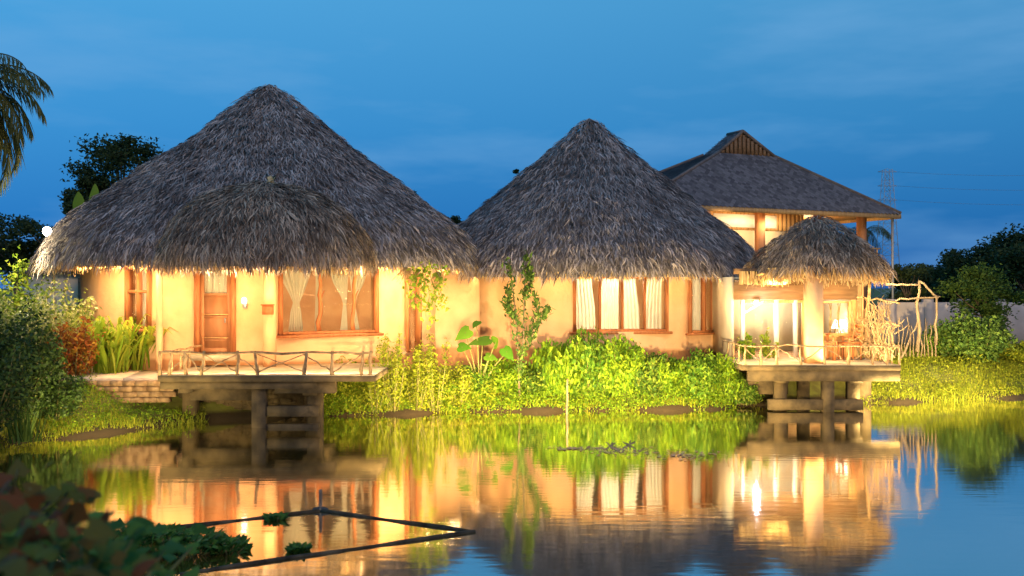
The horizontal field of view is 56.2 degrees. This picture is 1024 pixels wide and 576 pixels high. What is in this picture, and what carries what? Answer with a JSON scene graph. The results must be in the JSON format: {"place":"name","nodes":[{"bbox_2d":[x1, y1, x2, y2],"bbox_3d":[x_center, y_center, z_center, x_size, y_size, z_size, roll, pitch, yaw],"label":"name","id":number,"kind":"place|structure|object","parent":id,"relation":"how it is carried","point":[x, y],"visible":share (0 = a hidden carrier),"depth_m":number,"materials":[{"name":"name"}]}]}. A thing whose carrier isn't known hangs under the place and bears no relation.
{"place":"outdoors","nodes":[
{"label":"outdoors","id":0,"kind":"place"},
{"bbox_2d":[46,368,173,380],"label":"path","id":1,"kind":"structure","parent":0,"point":[130,374],"depth_m":21.72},
{"bbox_2d":[58,316,136,372],"bbox_3d":[-9.804,1.382,22.827,2.233,1.413,2.370,0,0,0],"label":"ginger plant","id":2,"kind":"object","parent":1,"relation":"on","point":[100,324],"visible":0.35,"depth_m":22.47,"materials":[{"name":"green plant"}]},
{"bbox_2d":[78,314,155,371],"bbox_3d":[-9.296,1.354,23.307,2.012,1.467,2.334,0,0,-13],"label":"ginger plant","id":3,"kind":"object","parent":1,"relation":"on","point":[128,330],"visible":0.42,"depth_m":22.92,"materials":[{"name":"green plant"}]},
{"bbox_2d":[87,334,150,373],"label":"ginger plant","id":4,"kind":"object","parent":1,"relation":"on","point":[104,366],"visible":0.58,"depth_m":22.45,"materials":[{"name":"green plant"}]},
{"bbox_2d":[122,326,177,370],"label":"ginger plant","id":5,"kind":"object","parent":1,"relation":"on","point":[138,361],"visible":0.46,"depth_m":23.16,"materials":[{"name":"green plant"}]},
{"bbox_2d":[0,398,1023,575],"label":"water","id":6,"kind":"structure","parent":0,"point":[933,488],"depth_m":14.35,"materials":[{"name":"blue liquid"}]},
{"bbox_2d":[0,494,163,575],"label":"foreground plant","id":7,"kind":"object","parent":6,"relation":"in","point":[30,559],"visible":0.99,"depth_m":2.90,"materials":[{"name":"green plant"}]},
{"bbox_2d":[0,510,186,575],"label":"foreground plant","id":8,"kind":"object","parent":6,"relation":"in","point":[137,530],"visible":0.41,"depth_m":3.32,"materials":[{"name":"green plant"}]},
{"bbox_2d":[62,523,211,575],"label":"foreground plant","id":9,"kind":"object","parent":6,"relation":"in","point":[199,528],"visible":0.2,"depth_m":4.14,"materials":[{"name":"green plant"}]},
{"bbox_2d":[120,522,192,553],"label":"water plant","id":10,"kind":"object","parent":6,"relation":"on","point":[170,531],"visible":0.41,"depth_m":10.88,"materials":[{"name":"green plant"}]},
{"bbox_2d":[153,524,228,558],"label":"water plant","id":11,"kind":"object","parent":6,"relation":"on","point":[200,538],"visible":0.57,"depth_m":10.88,"materials":[{"name":"green plant"}]},
{"bbox_2d":[201,534,253,556],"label":"water plant","id":12,"kind":"object","parent":6,"relation":"on","point":[230,544],"visible":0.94,"depth_m":10.86,"materials":[{"name":"green plant"}]},
{"bbox_2d":[262,511,290,521],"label":"water plant","id":13,"kind":"object","parent":6,"relation":"on","point":[269,517],"visible":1,"depth_m":12.41,"materials":[{"name":"green plant"}]},
{"bbox_2d":[285,541,312,553],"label":"water plant","id":14,"kind":"object","parent":6,"relation":"on","point":[296,548],"visible":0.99,"depth_m":10.91,"materials":[{"name":"green plant"}]},
{"bbox_2d":[180,489,475,574],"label":"floating frame","id":15,"kind":"object","parent":6,"relation":"on","point":[320,508],"visible":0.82,"depth_m":11.65,"materials":[{"name":"brown wood"}]},
{"bbox_2d":[556,445,719,459],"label":"floating weed","id":16,"kind":"object","parent":6,"relation":"on","point":[623,449],"visible":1,"depth_m":17.56,"materials":[{"name":"green plant"}]},
{"bbox_2d":[0,289,1023,448],"bbox_3d":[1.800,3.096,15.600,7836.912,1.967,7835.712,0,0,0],"label":"ground","id":17,"kind":"structure","parent":0,"point":[214,411],"depth_m":23.35,"materials":[{"name":"green plant"}]},
{"bbox_2d":[0,340,41,431],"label":"dark bush","id":18,"kind":"object","parent":17,"relation":"on","point":[14,373],"visible":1,"depth_m":17.06,"materials":[{"name":"green plant"}]},
{"bbox_2d":[0,245,51,333],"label":"bright shrub","id":19,"kind":"object","parent":17,"relation":"on","point":[19,294],"visible":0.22,"depth_m":24.40,"materials":[{"name":"green plant"}]},
{"bbox_2d":[0,53,53,197],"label":"coconut palm","id":20,"kind":"object","parent":17,"relation":"on","point":[7,71],"visible":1,"depth_m":24.08,"materials":[{"name":"green plant"}]},
{"bbox_2d":[0,212,53,307],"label":"leafy tree","id":21,"kind":"object","parent":17,"relation":"on","point":[10,246],"visible":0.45,"depth_m":40.03,"materials":[{"name":"green plant"}]},
{"bbox_2d":[2,399,52,444],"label":"spiky plant","id":22,"kind":"object","parent":17,"relation":"on","point":[24,434],"visible":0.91,"depth_m":17.91,"materials":[{"name":"green plant"}]},
{"bbox_2d":[11,220,52,253],"bbox_3d":[-19.255,-0.255,39.684,2.220,5.090,2.235,0,0,0],"label":"leafy tree","id":23,"kind":"object","parent":17,"relation":"on","point":[24,229],"visible":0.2,"depth_m":39.17,"materials":[{"name":"green plant"}]},
{"bbox_2d":[0,291,71,369],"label":"variegated shrub","id":24,"kind":"object","parent":17,"relation":"on","point":[6,318],"visible":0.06,"depth_m":22.02,"materials":[{"name":"green plant"}]},
{"bbox_2d":[0,297,74,423],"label":"dark bush","id":25,"kind":"object","parent":17,"relation":"on","point":[42,371],"visible":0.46,"depth_m":18.72,"materials":[{"name":"green plant"}]},
{"bbox_2d":[42,226,55,320],"bbox_3d":[-11.958,0.348,24.845,0.261,3.866,0.432,0,0,0],"label":"floodlight","id":26,"kind":"object","parent":17,"relation":"on","point":[47,230],"visible":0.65,"depth_m":24.97,"materials":[{"name":"grey metal"}]},
{"bbox_2d":[18,270,80,321],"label":"garden shed","id":27,"kind":"structure","parent":17,"relation":"on","point":[73,281],"depth_m":30.60,"materials":[{"name":"grey wood"}]},
{"bbox_2d":[0,458,100,548],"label":"foreground plant","id":28,"kind":"object","parent":17,"relation":"on","point":[68,491],"visible":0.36,"depth_m":3.63,"materials":[{"name":"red plant"}]},
{"bbox_2d":[12,273,102,369],"bbox_3d":[-11.024,0.894,23.494,2.200,2.547,2.263,0,0,0],"label":"variegated shrub","id":29,"kind":"object","parent":17,"relation":"on","point":[72,315],"visible":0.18,"depth_m":23.19,"materials":[{"name":"green plant"}]},
{"bbox_2d":[34,359,86,420],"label":"dark bush","id":30,"kind":"object","parent":17,"relation":"on","point":[63,396],"visible":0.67,"depth_m":19.61,"materials":[{"name":"green plant"}]},
{"bbox_2d":[44,309,105,375],"bbox_3d":[-10.133,1.316,22.037,1.563,1.702,1.459,0,0,0],"label":"croton shrub","id":31,"kind":"object","parent":17,"relation":"on","point":[77,344],"visible":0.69,"depth_m":21.82,"materials":[{"name":"red plant"}]},
{"bbox_2d":[57,176,99,214],"bbox_3d":[-16.560,-1.005,37.216,2.097,6.577,2.685,0,0,0],"label":"leafy tree","id":32,"kind":"object","parent":17,"relation":"on","point":[84,185],"visible":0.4,"depth_m":36.65,"materials":[{"name":"green plant"}]},
{"bbox_2d":[73,184,98,208],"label":"banana plant","id":33,"kind":"object","parent":17,"relation":"on","point":[78,200],"visible":0.2,"depth_m":32.42,"materials":[{"name":"green plant"}]},
{"bbox_2d":[0,373,209,449],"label":"grass","id":34,"kind":"structure","parent":17,"relation":"on","point":[129,423],"depth_m":20.19,"materials":[{"name":"green plant"}]},
{"bbox_2d":[59,132,164,198],"bbox_3d":[-15.572,-1.985,38.456,4.358,8.548,4.048,0,0,0],"label":"leafy tree","id":35,"kind":"object","parent":17,"relation":"on","point":[118,156],"visible":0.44,"depth_m":37.69,"materials":[{"name":"green plant"}]},
{"bbox_2d":[65,380,177,402],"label":"retaining wall","id":36,"kind":"structure","parent":17,"relation":"on","point":[140,391],"depth_m":21.11,"materials":[{"name":"stone"}]},
{"bbox_2d":[178,389,304,409],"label":"foundation wall","id":37,"kind":"structure","parent":17,"relation":"on","point":[274,398],"depth_m":22.26,"materials":[{"name":"concrete"}]},
{"bbox_2d":[25,84,483,370],"bbox_3d":[-7.003,-1.666,27.880,13.368,8.613,13.086,0,0,34],"label":"round bungalow","id":38,"kind":"object","parent":17,"relation":"on","point":[179,221],"visible":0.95,"depth_m":23.60,"materials":[{"name":"plant"}]},
{"bbox_2d":[124,267,154,331],"bbox_3d":[-9.144,0.268,23.447,0.963,1.573,0.312,0,0,24],"label":"window","id":39,"kind":"structure","parent":38,"relation":"in","point":[128,276],"depth_m":23.48,"materials":[{"name":"red wood"}]},
{"bbox_2d":[135,271,145,325],"bbox_3d":[-9.175,0.196,23.762,0.361,1.549,0.067,0,0,24],"label":"curtain","id":40,"kind":"object","parent":38,"relation":"hanging from","point":[144,296],"visible":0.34,"depth_m":23.72,"materials":[{"name":"white fabric"}]},
{"bbox_2d":[200,269,229,352],"bbox_3d":[-7.129,0.508,23.062,0.742,2.150,0.117,0,0,0],"label":"door","id":41,"kind":"structure","parent":38,"relation":"in","point":[214,307],"depth_m":23.08,"materials":[{"name":"brown wood"}]},
{"bbox_2d":[205,270,226,292],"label":"curtain","id":42,"kind":"object","parent":38,"relation":"hanging from","point":[217,283],"visible":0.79,"depth_m":23.14,"materials":[{"name":"white fabric"}]},
{"bbox_2d":[261,304,274,314],"bbox_3d":[-5.716,0.500,22.446,0.288,0.246,0.156,0,0,0],"label":"letter box","id":43,"kind":"object","parent":38,"relation":"attached to","point":[267,309],"visible":1,"depth_m":22.39,"materials":[{"name":"orange wood"}]},
{"bbox_2d":[283,269,311,331],"bbox_3d":[-5.369,0.230,23.814,0.984,1.796,0.068,0,0,-32],"label":"curtain","id":44,"kind":"object","parent":38,"relation":"hanging from","point":[295,283],"visible":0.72,"depth_m":23.81,"materials":[{"name":"white fabric"}]},
{"bbox_2d":[315,271,323,330],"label":"curtain","id":45,"kind":"object","parent":38,"relation":"hanging from","point":[316,300],"visible":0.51,"depth_m":24.11,"materials":[{"name":"white fabric"}]},
{"bbox_2d":[276,266,383,337],"bbox_3d":[-4.533,0.302,23.891,2.772,1.820,0.312,0,0,-32],"label":"window","id":46,"kind":"structure","parent":38,"relation":"in","point":[375,332],"depth_m":23.81,"materials":[{"name":"red wood"}]},
{"bbox_2d":[330,270,347,329],"bbox_3d":[-4.442,0.230,24.383,0.607,1.796,0.068,0,0,-32],"label":"curtain","id":47,"kind":"object","parent":38,"relation":"hanging from","point":[341,285],"visible":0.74,"depth_m":24.46,"materials":[{"name":"white fabric"}]},
{"bbox_2d":[350,273,365,329],"bbox_3d":[-3.916,0.230,24.706,0.586,1.796,0.068,0,0,-32],"label":"curtain","id":48,"kind":"object","parent":38,"relation":"hanging from","point":[359,283],"visible":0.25,"depth_m":24.67,"materials":[{"name":"white fabric"}]},
{"bbox_2d":[405,267,421,351],"bbox_3d":[-2.681,0.546,25.716,0.204,2.314,0.657,0,0,28],"label":"window","id":49,"kind":"structure","parent":38,"relation":"in","point":[417,323],"depth_m":25.92,"materials":[{"name":"red wood"}]},
{"bbox_2d":[402,260,449,328],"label":"hanging vine","id":50,"kind":"object","parent":38,"relation":"hanging from","point":[423,287],"visible":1,"depth_m":22.43,"materials":[{"name":"green plant"}]},
{"bbox_2d":[157,345,393,427],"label":"waterside deck","id":51,"kind":"structure","parent":17,"relation":"on","point":[255,382],"depth_m":20.56,"materials":[{"name":"concrete"}]},
{"bbox_2d":[363,359,389,412],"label":"tall weed","id":52,"kind":"object","parent":17,"relation":"on","point":[383,388],"visible":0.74,"depth_m":22.59,"materials":[{"name":"green plant"}]},
{"bbox_2d":[376,326,409,411],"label":"tall weed","id":53,"kind":"object","parent":17,"relation":"on","point":[395,370],"visible":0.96,"depth_m":22.64,"materials":[{"name":"green plant"}]},
{"bbox_2d":[324,353,495,415],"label":"weeds","id":54,"kind":"object","parent":17,"relation":"on","point":[359,395],"visible":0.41,"depth_m":23.01,"materials":[{"name":"green plant"}]},
{"bbox_2d":[402,340,437,410],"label":"tall weed","id":55,"kind":"object","parent":17,"relation":"on","point":[416,367],"visible":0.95,"depth_m":22.81,"materials":[{"name":"green plant"}]},
{"bbox_2d":[414,328,452,410],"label":"tall weed","id":56,"kind":"object","parent":17,"relation":"on","point":[429,363],"visible":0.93,"depth_m":22.89,"materials":[{"name":"green plant"}]},
{"bbox_2d":[433,377,468,400],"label":"hedge shrub","id":57,"kind":"object","parent":17,"relation":"on","point":[456,386],"visible":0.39,"depth_m":23.24,"materials":[{"name":"green plant"}]},
{"bbox_2d":[435,269,479,365],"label":"link wall","id":58,"kind":"structure","parent":17,"relation":"on","point":[463,301],"depth_m":27.36,"materials":[{"name":"paint"}]},
{"bbox_2d":[440,361,477,408],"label":"tall weed","id":59,"kind":"object","parent":17,"relation":"on","point":[464,384],"visible":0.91,"depth_m":23.19,"materials":[{"name":"green plant"}]},
{"bbox_2d":[448,361,496,398],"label":"hedge shrub","id":60,"kind":"object","parent":17,"relation":"on","point":[477,381],"visible":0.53,"depth_m":23.51,"materials":[{"name":"green plant"}]},
{"bbox_2d":[455,320,513,382],"bbox_3d":[-0.670,1.699,23.541,1.426,1.804,0.455,0,0,12],"label":"taro plant","id":61,"kind":"object","parent":17,"relation":"on","point":[465,332],"visible":0.94,"depth_m":23.53,"materials":[{"name":"green plant"}]},
{"bbox_2d":[482,358,526,393],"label":"hedge shrub","id":62,"kind":"object","parent":17,"relation":"on","point":[506,376],"visible":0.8,"depth_m":23.62,"materials":[{"name":"green plant"}]},
{"bbox_2d":[499,250,553,399],"bbox_3d":[0.377,0.907,23.511,1.412,3.770,0.440,0,0,0],"label":"tall sapling","id":63,"kind":"object","parent":17,"relation":"on","point":[542,315],"visible":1,"depth_m":23.50,"materials":[{"name":"green plant"}]},
{"bbox_2d":[324,357,738,416],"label":"water edge plants","id":64,"kind":"object","parent":17,"relation":"on","point":[528,397],"visible":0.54,"depth_m":23.47,"materials":[{"name":"green plant"}]},
{"bbox_2d":[520,364,549,395],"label":"hedge shrub","id":65,"kind":"object","parent":17,"relation":"on","point":[532,381],"visible":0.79,"depth_m":23.62,"materials":[{"name":"green plant"}]},
{"bbox_2d":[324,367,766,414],"bbox_3d":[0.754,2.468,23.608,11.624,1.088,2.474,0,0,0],"label":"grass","id":66,"kind":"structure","parent":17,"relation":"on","point":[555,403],"depth_m":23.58,"materials":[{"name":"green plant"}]},
{"bbox_2d":[528,336,584,397],"bbox_3d":[1.166,2.007,24.118,1.544,1.657,1.504,0,0,-7],"label":"hedge shrub","id":67,"kind":"object","parent":17,"relation":"on","point":[557,364],"visible":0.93,"depth_m":23.69,"materials":[{"name":"green plant"}]},
{"bbox_2d":[565,325,623,401],"bbox_3d":[2.028,1.923,24.152,1.531,2.000,1.700,0,0,-18],"label":"hedge shrub","id":68,"kind":"object","parent":17,"relation":"on","point":[593,355],"visible":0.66,"depth_m":23.77,"materials":[{"name":"green plant"}]},
{"bbox_2d":[448,118,759,362],"bbox_3d":[2.575,-1.467,31.413,11.840,8.213,11.866,0,0,0],"label":"round bungalow","id":69,"kind":"object","parent":17,"relation":"on","point":[593,202],"visible":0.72,"depth_m":27.49,"materials":[{"name":"plant"}]},
{"bbox_2d":[576,279,594,328],"bbox_3d":[2.044,0.400,27.227,0.666,1.616,0.068,0,0,-7],"label":"curtain","id":70,"kind":"object","parent":69,"relation":"hanging from","point":[585,312],"visible":0.76,"depth_m":27.23,"materials":[{"name":"white fabric"}]},
{"bbox_2d":[601,279,618,328],"bbox_3d":[2.762,0.400,27.312,0.597,1.616,0.068,0,0,-7],"label":"curtain","id":71,"kind":"object","parent":69,"relation":"hanging from","point":[609,305],"visible":0.77,"depth_m":27.32,"materials":[{"name":"white fabric"}]},
{"bbox_2d":[569,277,672,334],"bbox_3d":[3.059,0.471,26.948,2.902,1.640,0.312,0,0,-7],"label":"window","id":72,"kind":"structure","parent":69,"relation":"in","point":[666,287],"depth_m":26.93,"materials":[{"name":"red wood"}]},
{"bbox_2d":[624,279,639,328],"bbox_3d":[3.365,0.400,27.384,0.574,1.616,0.068,0,0,-7],"label":"curtain","id":73,"kind":"object","parent":69,"relation":"hanging from","point":[631,312],"visible":0.63,"depth_m":27.39,"materials":[{"name":"white fabric"}]},
{"bbox_2d":[646,279,661,328],"bbox_3d":[4.027,0.400,27.462,0.574,1.616,0.068,0,0,-7],"label":"curtain","id":74,"kind":"object","parent":69,"relation":"hanging from","point":[653,306],"visible":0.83,"depth_m":27.47,"materials":[{"name":"white fabric"}]},
{"bbox_2d":[692,278,700,329],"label":"curtain","id":75,"kind":"object","parent":69,"relation":"hanging from","point":[696,305],"visible":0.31,"depth_m":28.24,"materials":[{"name":"white fabric"}]},
{"bbox_2d":[685,277,713,335],"bbox_3d":[5.534,0.498,27.850,1.365,1.715,0.312,0,0,-40],"label":"window","id":76,"kind":"structure","parent":69,"relation":"in","point":[703,282],"depth_m":27.90,"materials":[{"name":"red wood"}]},
{"bbox_2d":[596,334,647,396],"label":"hedge shrub","id":77,"kind":"object","parent":17,"relation":"on","point":[631,357],"visible":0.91,"depth_m":23.69,"materials":[{"name":"green plant"}]},
{"bbox_2d":[631,351,671,398],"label":"hedge shrub","id":78,"kind":"object","parent":17,"relation":"on","point":[650,384],"visible":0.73,"depth_m":23.78,"materials":[{"name":"green plant"}]},
{"bbox_2d":[655,356,691,394],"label":"hedge shrub","id":79,"kind":"object","parent":17,"relation":"on","point":[674,377],"visible":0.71,"depth_m":23.85,"materials":[{"name":"green plant"}]},
{"bbox_2d":[668,347,723,401],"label":"hedge shrub","id":80,"kind":"object","parent":17,"relation":"on","point":[699,379],"visible":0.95,"depth_m":23.74,"materials":[{"name":"green plant"}]},
{"bbox_2d":[708,352,746,404],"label":"hedge shrub","id":81,"kind":"object","parent":17,"relation":"on","point":[729,376],"visible":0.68,"depth_m":23.95,"materials":[{"name":"green plant"}]},
{"bbox_2d":[719,373,764,405],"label":"hedge shrub","id":82,"kind":"object","parent":17,"relation":"on","point":[750,395],"visible":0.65,"depth_m":23.82,"materials":[{"name":"green plant"}]},
{"bbox_2d":[658,129,901,332],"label":"two storey house","id":83,"kind":"structure","parent":17,"relation":"on","point":[754,193],"depth_m":38.50,"materials":[{"name":"grey"}]},
{"bbox_2d":[713,213,776,228],"bbox_3d":[9.265,-2.658,38.065,3.121,0.516,0.030,0,0,-25],"label":"window","id":84,"kind":"structure","parent":83,"relation":"in","point":[734,220],"depth_m":38.00,"materials":[{"name":"yellow glass"}]},
{"bbox_2d":[712,215,896,372],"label":"thatched pavilion","id":85,"kind":"structure","parent":17,"relation":"on","point":[801,284],"depth_m":25.18,"materials":[{"name":"plant"}]},
{"bbox_2d":[823,301,852,335],"bbox_3d":[8.737,0.828,25.910,0.941,0.948,0.316,0,0,0],"label":"window","id":86,"kind":"structure","parent":85,"relation":"in","point":[829,302],"depth_m":25.90,"materials":[{"name":"brown wood"}]},
{"bbox_2d":[718,340,900,411],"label":"waterside deck","id":87,"kind":"structure","parent":17,"relation":"on","point":[774,376],"depth_m":23.23,"materials":[{"name":"concrete"}]},
{"bbox_2d":[736,332,756,358],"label":"potted plant","id":88,"kind":"object","parent":87,"relation":"on","point":[748,341],"visible":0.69,"depth_m":25.00,"materials":[{"name":"green plant"}]},
{"bbox_2d":[759,327,778,357],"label":"potted plant","id":89,"kind":"object","parent":87,"relation":"on","point":[766,351],"visible":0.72,"depth_m":25.45,"materials":[{"name":"green plant"}]},
{"bbox_2d":[826,333,850,359],"bbox_3d":[8.456,1.516,24.870,0.480,0.680,0.540,0,0,0],"label":"deck table","id":90,"kind":"object","parent":87,"relation":"on","point":[833,335],"visible":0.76,"depth_m":24.79,"materials":[{"name":"red wood"}]},
{"bbox_2d":[837,322,863,359],"bbox_3d":[8.792,1.375,24.905,0.511,0.962,0.460,0,0,-10],"label":"wooden chair","id":91,"kind":"object","parent":87,"relation":"on","point":[854,336],"visible":0.98,"depth_m":24.87,"materials":[{"name":"red wood"}]},
{"bbox_2d":[828,281,909,363],"bbox_3d":[9.484,0.851,24.768,2.513,2.069,1.997,0,0,-39],"label":"branch screen","id":92,"kind":"object","parent":87,"relation":"on","point":[874,332],"visible":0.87,"depth_m":25.03,"materials":[{"name":"brown wood"}]},
{"bbox_2d":[846,225,890,310],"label":"distant palm","id":93,"kind":"object","parent":17,"relation":"on","point":[878,229],"visible":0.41,"depth_m":89.93,"materials":[{"name":"green plant"}]},
{"bbox_2d":[872,169,899,298],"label":"transmission tower","id":94,"kind":"structure","parent":17,"relation":"on","point":[886,191],"depth_m":179.20,"materials":[{"name":"metal"}]},
{"bbox_2d":[883,280,939,358],"bbox_3d":[11.103,0.861,26.665,1.685,2.172,0.596,0,0,0],"label":"branch arbour","id":95,"kind":"object","parent":17,"relation":"on","point":[918,327],"visible":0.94,"depth_m":26.70,"materials":[{"name":"brown plant"}]},
{"bbox_2d":[885,263,941,301],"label":"tree","id":96,"kind":"object","parent":17,"relation":"on","point":[920,272],"visible":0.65,"depth_m":40.71,"materials":[{"name":"green plant"}]},
{"bbox_2d":[921,327,958,358],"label":"bank bush","id":97,"kind":"object","parent":17,"relation":"on","point":[937,352],"visible":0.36,"depth_m":28.50,"materials":[{"name":"green plant"}]},
{"bbox_2d":[858,342,1023,403],"bbox_3d":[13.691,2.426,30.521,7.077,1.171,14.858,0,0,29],"label":"grass","id":98,"kind":"structure","parent":17,"relation":"on","point":[952,397],"depth_m":26.59,"materials":[{"name":"green plant"}]},
{"bbox_2d":[877,299,1023,345],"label":"boundary wall","id":99,"kind":"structure","parent":17,"relation":"on","point":[905,310],"depth_m":36.00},
{"bbox_2d":[910,261,992,301],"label":"horizon tree","id":100,"kind":"object","parent":17,"relation":"on","point":[935,271],"visible":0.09,"depth_m":59.37,"materials":[{"name":"green plant"}]},
{"bbox_2d":[921,306,1017,363],"bbox_3d":[13.517,1.395,28.330,2.637,1.720,2.532,0,0,-30],"label":"bank bush","id":101,"kind":"object","parent":17,"relation":"on","point":[988,339],"visible":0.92,"depth_m":27.75,"materials":[{"name":"green plant"}]},
{"bbox_2d":[928,236,1013,301],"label":"horizon tree","id":102,"kind":"object","parent":17,"relation":"on","point":[961,251],"visible":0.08,"depth_m":57.37,"materials":[{"name":"green plant"}]},
{"bbox_2d":[933,262,1023,329],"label":"tree","id":103,"kind":"object","parent":17,"relation":"on","point":[973,279],"visible":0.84,"depth_m":32.07,"materials":[{"name":"green plant"}]},
{"bbox_2d":[938,223,1023,297],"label":"horizon tree","id":104,"kind":"object","parent":17,"relation":"on","point":[980,252],"visible":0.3,"depth_m":55.16,"materials":[{"name":"green plant"}]},
{"bbox_2d":[980,242,1023,301],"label":"horizon tree","id":105,"kind":"object","parent":17,"relation":"on","point":[1012,260],"visible":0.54,"depth_m":47.55,"materials":[{"name":"green plant"}]},
{"bbox_2d":[999,340,1023,362],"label":"bank bush","id":106,"kind":"object","parent":17,"relation":"on","point":[1017,353],"visible":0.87,"depth_m":28.30,"materials":[{"name":"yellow plant"}]},
{"bbox_2d":[0,0,1023,288],"label":"sky","id":107,"kind":"structure","parent":0,"point":[450,98],"materials":[{"name":"blue"}]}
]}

